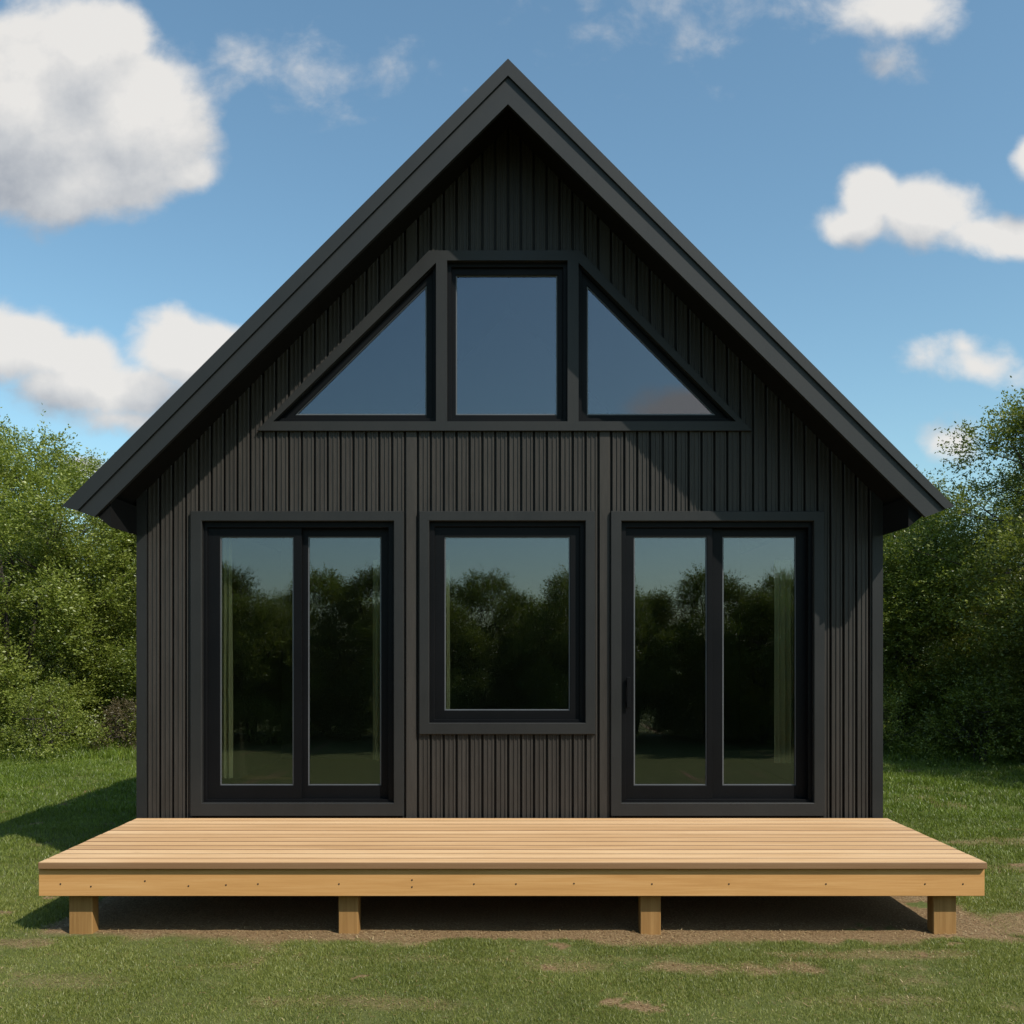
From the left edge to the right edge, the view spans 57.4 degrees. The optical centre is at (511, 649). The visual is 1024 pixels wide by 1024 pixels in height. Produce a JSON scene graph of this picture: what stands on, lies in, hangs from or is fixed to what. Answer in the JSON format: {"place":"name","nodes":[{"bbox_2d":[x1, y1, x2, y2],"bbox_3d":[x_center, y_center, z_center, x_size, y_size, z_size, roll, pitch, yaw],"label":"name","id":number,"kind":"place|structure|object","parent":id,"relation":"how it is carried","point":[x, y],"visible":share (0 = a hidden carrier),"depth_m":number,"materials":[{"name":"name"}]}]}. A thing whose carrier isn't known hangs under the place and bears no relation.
{"place":"outdoors","nodes":[
{"label":"outdoors","id":0,"kind":"place"},
{"bbox_2d":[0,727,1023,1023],"bbox_3d":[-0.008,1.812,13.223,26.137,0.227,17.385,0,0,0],"label":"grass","id":1,"kind":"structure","parent":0,"point":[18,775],"depth_m":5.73,"materials":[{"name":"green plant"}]},
{"bbox_2d":[0,654,1023,1023],"bbox_3d":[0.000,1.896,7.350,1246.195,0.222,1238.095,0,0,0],"label":"ground","id":2,"kind":"structure","parent":0,"point":[386,916],"depth_m":6.21,"materials":[{"name":"green plant"}]},
{"bbox_2d":[0,503,62,727],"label":"bushy tree","id":3,"kind":"object","parent":2,"relation":"on","point":[23,581],"visible":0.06,"depth_m":21.48,"materials":[{"name":"green plant"}]},
{"bbox_2d":[5,510,87,685],"bbox_3d":[-14.303,-1.210,27.381,6.214,6.475,6.419,0,0,-43],"label":"bushy tree","id":4,"kind":"object","parent":2,"relation":"on","point":[50,638],"depth_m":27.06,"materials":[{"name":"green plant"}]},
{"bbox_2d":[0,669,118,765],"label":"shrub","id":5,"kind":"object","parent":2,"relation":"on","point":[90,728],"visible":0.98,"depth_m":16.14,"materials":[{"name":"green plant"}]},
{"bbox_2d":[0,407,135,747],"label":"bushy tree","id":6,"kind":"object","parent":2,"relation":"on","point":[62,483],"visible":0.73,"depth_m":17.88,"materials":[{"name":"green plant"}]},
{"bbox_2d":[9,526,135,726],"bbox_3d":[-8.831,-0.960,23.200,5.717,5.957,5.905,0,0,10],"label":"bushy tree","id":7,"kind":"object","parent":2,"relation":"on","point":[71,652],"visible":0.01,"depth_m":22.11,"materials":[{"name":"green plant"}]},
{"bbox_2d":[31,526,135,738],"bbox_3d":[-7.078,-0.719,20.080,5.452,5.478,5.012,0,0,-19],"label":"bushy tree","id":8,"kind":"object","parent":2,"relation":"on","point":[125,681],"visible":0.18,"depth_m":18.51,"materials":[{"name":"green plant"}]},
{"bbox_2d":[86,695,135,752],"bbox_3d":[-7.088,1.373,17.570,1.849,1.222,1.932,0,0,-10],"label":"shrub","id":9,"kind":"object","parent":2,"relation":"on","point":[116,710],"visible":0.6,"depth_m":17.41,"materials":[{"name":"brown plant"}]},
{"bbox_2d":[109,700,135,747],"bbox_3d":[-6.349,1.083,18.453,2.960,1.872,2.833,0,0,-20],"label":"shrub","id":10,"kind":"object","parent":2,"relation":"on","point":[132,729],"visible":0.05,"depth_m":17.46,"materials":[{"name":"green plant"}]},
{"bbox_2d":[62,59,953,817],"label":"house","id":11,"kind":"structure","parent":2,"relation":"on","point":[558,391],"depth_m":7.81,"materials":[{"name":"black wood"}]},
{"bbox_2d":[222,538,232,777],"bbox_3d":[-2.486,0.069,8.100,0.133,2.077,0.056,0,0,0],"label":"curtain","id":12,"kind":"object","parent":11,"relation":"hanging from","point":[227,701],"visible":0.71,"depth_m":8.11,"materials":[{"name":"fabric"}]},
{"bbox_2d":[190,511,403,815],"bbox_3d":[-1.786,0.114,7.864,1.773,2.536,0.188,0,0,0],"label":"patio door","id":13,"kind":"structure","parent":11,"relation":"in","point":[208,795],"depth_m":7.82,"materials":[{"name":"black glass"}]},
{"bbox_2d":[373,560,379,759],"bbox_3d":[-1.158,0.087,8.140,0.101,1.739,0.055,0,0,0],"label":"curtain","id":14,"kind":"object","parent":11,"relation":"hanging from","point":[376,659],"visible":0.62,"depth_m":8.14,"materials":[{"name":"fabric"}]},
{"bbox_2d":[446,560,449,708],"bbox_3d":[-0.584,-0.104,8.100,0.096,1.350,0.057,0,0,0],"label":"curtain","id":15,"kind":"object","parent":11,"relation":"hanging from","point":[447,634],"visible":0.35,"depth_m":8.09,"materials":[{"name":"fabric"}]},
{"bbox_2d":[257,250,751,431],"bbox_3d":[-0.062,-2.570,7.864,4.109,1.495,0.188,0,0,0],"label":"gable window","id":16,"kind":"structure","parent":11,"relation":"in","point":[436,273],"depth_m":7.80,"materials":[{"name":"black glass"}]},
{"bbox_2d":[419,511,594,733],"bbox_3d":[-0.040,-0.226,7.864,1.464,1.855,0.188,0,0,0],"label":"window","id":17,"kind":"structure","parent":11,"relation":"in","point":[434,526],"depth_m":7.82,"materials":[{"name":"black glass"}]},
{"bbox_2d":[610,511,824,815],"bbox_3d":[1.709,0.114,7.864,1.778,2.536,0.188,0,0,0],"label":"patio door","id":18,"kind":"structure","parent":11,"relation":"in","point":[806,797],"depth_m":7.82,"materials":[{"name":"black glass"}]},
{"bbox_2d":[774,560,793,762],"bbox_3d":[2.364,0.100,8.120,0.166,1.761,0.056,0,0,0],"label":"curtain","id":19,"kind":"object","parent":11,"relation":"hanging from","point":[783,670],"visible":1,"depth_m":8.12,"materials":[{"name":"fabric"}]},
{"bbox_2d":[38,818,986,934],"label":"wooden deck","id":20,"kind":"structure","parent":2,"relation":"on","point":[648,862],"depth_m":6.24,"materials":[{"name":"brown wood"}]},
{"bbox_2d":[883,680,954,759],"bbox_3d":[6.664,1.215,16.936,2.493,1.576,2.386,0,0,30],"label":"shrub","id":21,"kind":"object","parent":2,"relation":"on","point":[894,722],"visible":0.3,"depth_m":16.44,"materials":[{"name":"green plant"}]},
{"bbox_2d":[883,376,1023,764],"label":"bushy tree","id":22,"kind":"object","parent":2,"relation":"on","point":[1000,600],"visible":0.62,"depth_m":16.21,"materials":[{"name":"green plant"}]},
{"bbox_2d":[883,488,1023,751],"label":"bushy tree","id":23,"kind":"object","parent":2,"relation":"on","point":[910,580],"visible":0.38,"depth_m":17.25,"materials":[{"name":"green plant"}]},
{"bbox_2d":[883,464,1023,734],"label":"bushy tree","id":24,"kind":"object","parent":2,"relation":"on","point":[971,513],"visible":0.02,"depth_m":20.18,"materials":[{"name":"green plant"}]},
{"bbox_2d":[900,666,1023,768],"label":"shrub","id":25,"kind":"object","parent":2,"relation":"on","point":[939,724],"visible":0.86,"depth_m":15.63,"materials":[{"name":"green plant"}]},
{"bbox_2d":[940,450,1023,709],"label":"bushy tree","id":26,"kind":"object","parent":2,"relation":"on","point":[998,515],"visible":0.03,"depth_m":19.91,"materials":[{"name":"green plant"}]},
{"bbox_2d":[0,0,1023,652],"label":"sky","id":27,"kind":"structure","parent":0,"point":[854,169],"materials":[{"name":"blue"}]}
]}

